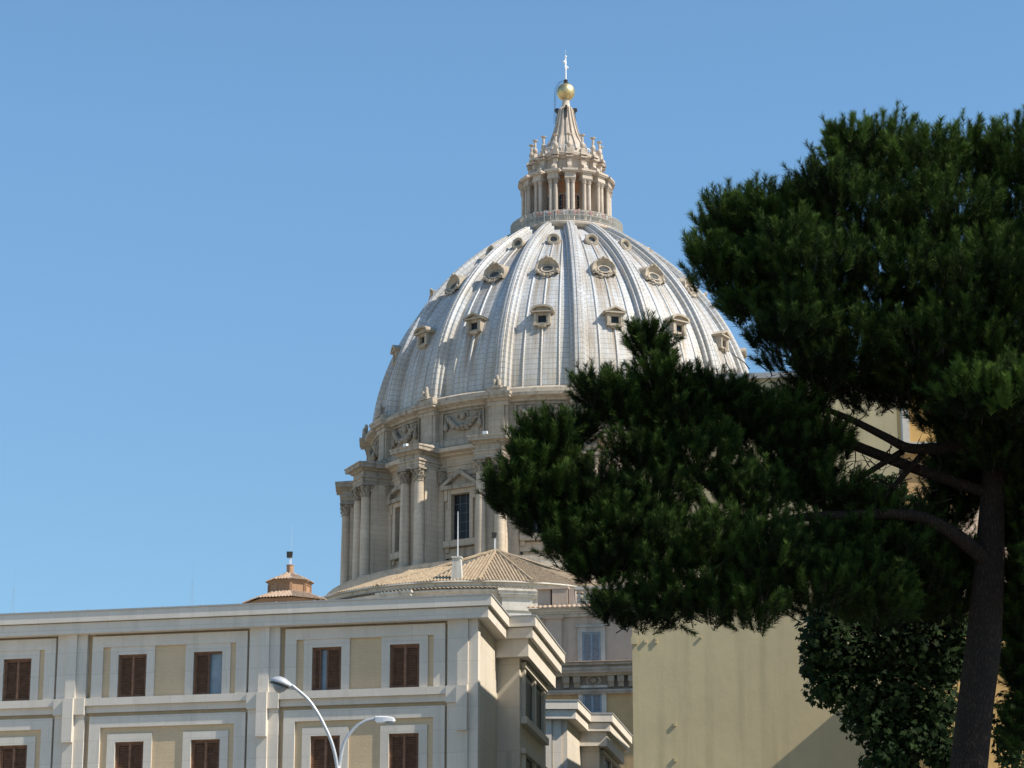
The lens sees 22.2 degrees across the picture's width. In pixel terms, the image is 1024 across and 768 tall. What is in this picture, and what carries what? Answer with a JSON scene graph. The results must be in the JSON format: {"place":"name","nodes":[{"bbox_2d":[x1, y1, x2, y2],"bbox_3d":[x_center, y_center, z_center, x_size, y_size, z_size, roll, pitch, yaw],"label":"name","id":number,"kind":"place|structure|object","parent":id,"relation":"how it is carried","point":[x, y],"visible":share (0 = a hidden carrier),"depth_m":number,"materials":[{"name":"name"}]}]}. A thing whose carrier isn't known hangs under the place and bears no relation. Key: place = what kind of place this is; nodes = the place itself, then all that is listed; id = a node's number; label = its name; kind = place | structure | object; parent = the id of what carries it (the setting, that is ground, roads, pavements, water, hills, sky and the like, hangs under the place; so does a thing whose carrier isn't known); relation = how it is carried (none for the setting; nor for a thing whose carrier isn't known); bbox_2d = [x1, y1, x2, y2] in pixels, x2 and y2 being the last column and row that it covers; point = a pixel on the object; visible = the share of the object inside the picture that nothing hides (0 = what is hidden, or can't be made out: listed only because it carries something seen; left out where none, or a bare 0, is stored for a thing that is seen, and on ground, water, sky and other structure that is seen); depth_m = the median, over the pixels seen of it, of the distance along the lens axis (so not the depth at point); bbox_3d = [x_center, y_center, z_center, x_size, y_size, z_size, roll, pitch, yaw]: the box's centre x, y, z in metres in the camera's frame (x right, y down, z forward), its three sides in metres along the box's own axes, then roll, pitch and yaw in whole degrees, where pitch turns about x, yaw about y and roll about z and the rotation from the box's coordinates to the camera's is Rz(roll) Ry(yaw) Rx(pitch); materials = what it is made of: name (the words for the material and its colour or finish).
{"place":"outdoors","nodes":[
{"label":"outdoors","id":0,"kind":"place"},
{"bbox_2d":[0,593,565,767],"bbox_3d":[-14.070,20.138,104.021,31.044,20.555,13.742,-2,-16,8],"label":"office block","id":1,"kind":"structure","parent":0,"point":[458,681],"depth_m":100.05,"materials":[{"name":"paint"}]},
{"bbox_2d":[0,745,26,767],"bbox_3d":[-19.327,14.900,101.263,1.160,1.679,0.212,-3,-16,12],"label":"window","id":2,"kind":"structure","parent":1,"relation":"in","point":[10,756],"depth_m":101.33,"materials":[{"name":"brown wood"}]},
{"bbox_2d":[3,659,31,700],"bbox_3d":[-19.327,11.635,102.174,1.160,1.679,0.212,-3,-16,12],"label":"window","id":3,"kind":"structure","parent":1,"relation":"in","point":[17,673],"depth_m":102.12,"materials":[{"name":"brown wood"}]},
{"bbox_2d":[115,742,143,767],"bbox_3d":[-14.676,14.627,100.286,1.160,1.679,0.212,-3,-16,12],"label":"window","id":4,"kind":"structure","parent":1,"relation":"in","point":[128,754],"depth_m":100.32,"materials":[{"name":"brown wood"}]},
{"bbox_2d":[118,654,146,696],"bbox_3d":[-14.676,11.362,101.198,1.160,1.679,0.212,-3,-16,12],"label":"window","id":5,"kind":"structure","parent":1,"relation":"in","point":[132,668],"depth_m":101.16,"materials":[{"name":"brown wood"}]},
{"bbox_2d":[191,739,219,767],"bbox_3d":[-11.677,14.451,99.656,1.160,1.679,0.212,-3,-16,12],"label":"window","id":6,"kind":"structure","parent":1,"relation":"in","point":[205,753],"depth_m":99.68,"materials":[{"name":"brown wood"}]},
{"bbox_2d":[193,652,221,694],"bbox_3d":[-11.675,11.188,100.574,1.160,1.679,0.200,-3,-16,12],"label":"window","id":7,"kind":"structure","parent":1,"relation":"in","point":[207,665],"depth_m":100.59,"materials":[{"name":"brown wood"}]},
{"bbox_2d":[311,736,339,767],"bbox_3d":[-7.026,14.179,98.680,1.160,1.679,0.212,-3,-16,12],"label":"window","id":8,"kind":"structure","parent":1,"relation":"in","point":[322,756],"depth_m":98.72,"materials":[{"name":"brown wood"}]},
{"bbox_2d":[312,647,340,690],"bbox_3d":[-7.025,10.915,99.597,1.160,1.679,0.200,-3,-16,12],"label":"window","id":9,"kind":"structure","parent":1,"relation":"in","point":[326,663],"depth_m":99.56,"materials":[{"name":"brown wood"}]},
{"bbox_2d":[389,733,418,767],"bbox_3d":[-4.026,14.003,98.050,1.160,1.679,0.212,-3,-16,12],"label":"window","id":10,"kind":"structure","parent":1,"relation":"in","point":[403,748],"depth_m":98.04,"materials":[{"name":"brown wood"}]},
{"bbox_2d":[390,644,419,687],"bbox_3d":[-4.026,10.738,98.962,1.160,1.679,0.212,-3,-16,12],"label":"window","id":11,"kind":"structure","parent":1,"relation":"in","point":[404,668],"depth_m":98.91,"materials":[{"name":"brown wood"}]},
{"bbox_2d":[521,748,546,767],"bbox_3d":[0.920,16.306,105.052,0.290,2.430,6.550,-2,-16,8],"label":"end window","id":12,"kind":"structure","parent":1,"relation":"in","point":[529,760],"depth_m":103.88,"materials":[{"name":"beige stone"}]},
{"bbox_2d":[521,662,548,745],"bbox_3d":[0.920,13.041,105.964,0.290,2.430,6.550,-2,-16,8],"label":"end window","id":13,"kind":"structure","parent":1,"relation":"in","point":[533,690],"depth_m":105.70,"materials":[{"name":"grey glass"}]},
{"bbox_2d":[546,700,632,767],"bbox_3d":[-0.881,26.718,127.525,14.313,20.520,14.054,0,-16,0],"label":"wing","id":14,"kind":"structure","parent":1,"relation":"attached to","point":[579,734],"depth_m":127.11,"materials":[{"name":"beige stone"}]},
{"bbox_2d":[601,750,620,767],"bbox_3d":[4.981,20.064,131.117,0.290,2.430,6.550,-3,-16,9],"label":"end window","id":15,"kind":"structure","parent":14,"relation":"in","point":[607,761],"depth_m":130.14,"materials":[{"name":"beige stone"}]},
{"bbox_2d":[0,0,1023,613],"label":"sky","id":16,"kind":"structure","parent":0,"point":[222,222],"materials":[{"name":"blue"}]},
{"bbox_2d":[327,50,748,594],"bbox_3d":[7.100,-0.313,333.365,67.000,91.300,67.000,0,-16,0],"label":"basilica dome","id":17,"kind":"structure","parent":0,"point":[499,331],"depth_m":315.82,"materials":[{"name":"stone"}]},
{"bbox_2d":[387,485,400,568],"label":"drum window","id":18,"kind":"structure","parent":17,"relation":"in","point":[393,498],"depth_m":314.33,"materials":[{"name":"stone"}]},
{"bbox_2d":[440,469,475,558],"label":"drum window","id":19,"kind":"structure","parent":17,"relation":"in","point":[460,503],"depth_m":307.05,"materials":[{"name":"stone"}]},
{"bbox_2d":[520,518,554,551],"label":"drum window","id":20,"kind":"structure","parent":17,"relation":"in","point":[525,543],"depth_m":302.73,"materials":[{"name":"stone"}]},
{"bbox_2d":[554,81,562,123],"bbox_3d":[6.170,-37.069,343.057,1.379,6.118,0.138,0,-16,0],"label":"rope ladder","id":21,"kind":"object","parent":17,"relation":"attached to","point":[555,102],"visible":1,"depth_m":342.96,"materials":[{"name":"grey metal"}]},
{"bbox_2d":[527,585,633,767],"bbox_3d":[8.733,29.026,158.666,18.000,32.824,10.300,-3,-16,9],"label":"pink palace","id":22,"kind":"structure","parent":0,"point":[595,675],"depth_m":158.56,"materials":[{"name":"paint"}]},
{"bbox_2d":[582,632,600,660],"bbox_3d":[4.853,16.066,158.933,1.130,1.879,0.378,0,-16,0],"label":"window","id":23,"kind":"structure","parent":22,"relation":"in","point":[591,635],"depth_m":158.87,"materials":[{"name":"white glass"}]},
{"bbox_2d":[583,694,601,712],"bbox_3d":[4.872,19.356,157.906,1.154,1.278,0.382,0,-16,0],"label":"window","id":24,"kind":"structure","parent":22,"relation":"in","point":[594,699],"depth_m":157.86,"materials":[{"name":"blue glass"}]},
{"bbox_2d":[896,363,977,508],"bbox_3d":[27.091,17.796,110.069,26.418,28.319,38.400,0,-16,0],"label":"ochre house","id":25,"kind":"structure","parent":0,"point":[907,432],"depth_m":94.96,"materials":[{"name":"paint"}]},
{"bbox_2d":[915,510,1023,767],"bbox_3d":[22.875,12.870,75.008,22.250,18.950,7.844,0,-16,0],"label":"building","id":26,"kind":"structure","parent":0,"point":[991,762],"depth_m":72.32,"materials":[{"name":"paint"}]},
{"bbox_3d":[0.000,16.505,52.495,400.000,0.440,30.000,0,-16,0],"label":"pavement","id":27,"kind":"structure","parent":0,"visible":0},
{"bbox_2d":[270,676,395,767],"bbox_3d":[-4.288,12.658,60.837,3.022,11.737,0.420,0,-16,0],"label":"street lamp","id":28,"kind":"object","parent":27,"relation":"on","point":[280,684],"visible":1,"depth_m":62.10,"materials":[{"name":"metal"}]},
{"bbox_2d":[472,96,1023,767],"bbox_3d":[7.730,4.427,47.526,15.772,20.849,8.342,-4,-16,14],"label":"stone pine","id":29,"kind":"object","parent":27,"relation":"on","point":[926,322],"visible":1,"depth_m":47.72,"materials":[{"name":"green plant"}]},
{"bbox_2d":[793,472,1023,767],"bbox_3d":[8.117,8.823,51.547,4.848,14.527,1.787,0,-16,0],"label":"plane tree","id":30,"kind":"object","parent":27,"relation":"on","point":[899,720],"visible":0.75,"depth_m":51.87,"materials":[{"name":"green plant"}]},
{"label":"ground","id":31,"kind":"structure","parent":0,"visible":0},
{"bbox_2d":[242,564,326,602],"bbox_3d":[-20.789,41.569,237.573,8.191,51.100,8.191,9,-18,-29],"label":"brick cupola","id":32,"kind":"object","parent":31,"relation":"on","point":[289,585],"visible":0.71,"depth_m":242.11,"materials":[{"name":"orange tile"}]},
{"bbox_2d":[287,551,292,563],"bbox_3d":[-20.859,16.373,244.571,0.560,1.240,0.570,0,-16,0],"label":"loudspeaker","id":33,"kind":"object","parent":32,"relation":"on","point":[289,554],"visible":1,"depth_m":244.45,"materials":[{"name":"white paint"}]},
{"bbox_2d":[323,549,600,615],"bbox_3d":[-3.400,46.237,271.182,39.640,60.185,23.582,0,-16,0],"label":"roof","id":34,"kind":"object","parent":31,"relation":"on","point":[510,582],"visible":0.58,"depth_m":268.91,"materials":[{"name":"tile"}]},
{"bbox_2d":[457,523,459,555],"bbox_3d":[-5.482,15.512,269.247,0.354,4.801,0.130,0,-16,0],"label":"flagpole","id":35,"kind":"object","parent":34,"relation":"on","point":[457,539],"visible":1,"depth_m":269.06,"materials":[{"name":"white metal"}]},
{"bbox_2d":[492,532,496,548],"bbox_3d":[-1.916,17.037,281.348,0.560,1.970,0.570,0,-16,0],"label":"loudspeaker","id":36,"kind":"object","parent":34,"relation":"on","point":[494,535],"visible":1,"depth_m":281.32,"materials":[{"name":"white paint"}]},
{"bbox_2d":[630,372,898,767],"bbox_3d":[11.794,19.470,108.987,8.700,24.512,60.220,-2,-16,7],"label":"yellow building","id":37,"kind":"structure","parent":31,"relation":"on","point":[709,697],"depth_m":81.01,"materials":[{"name":"paint"}]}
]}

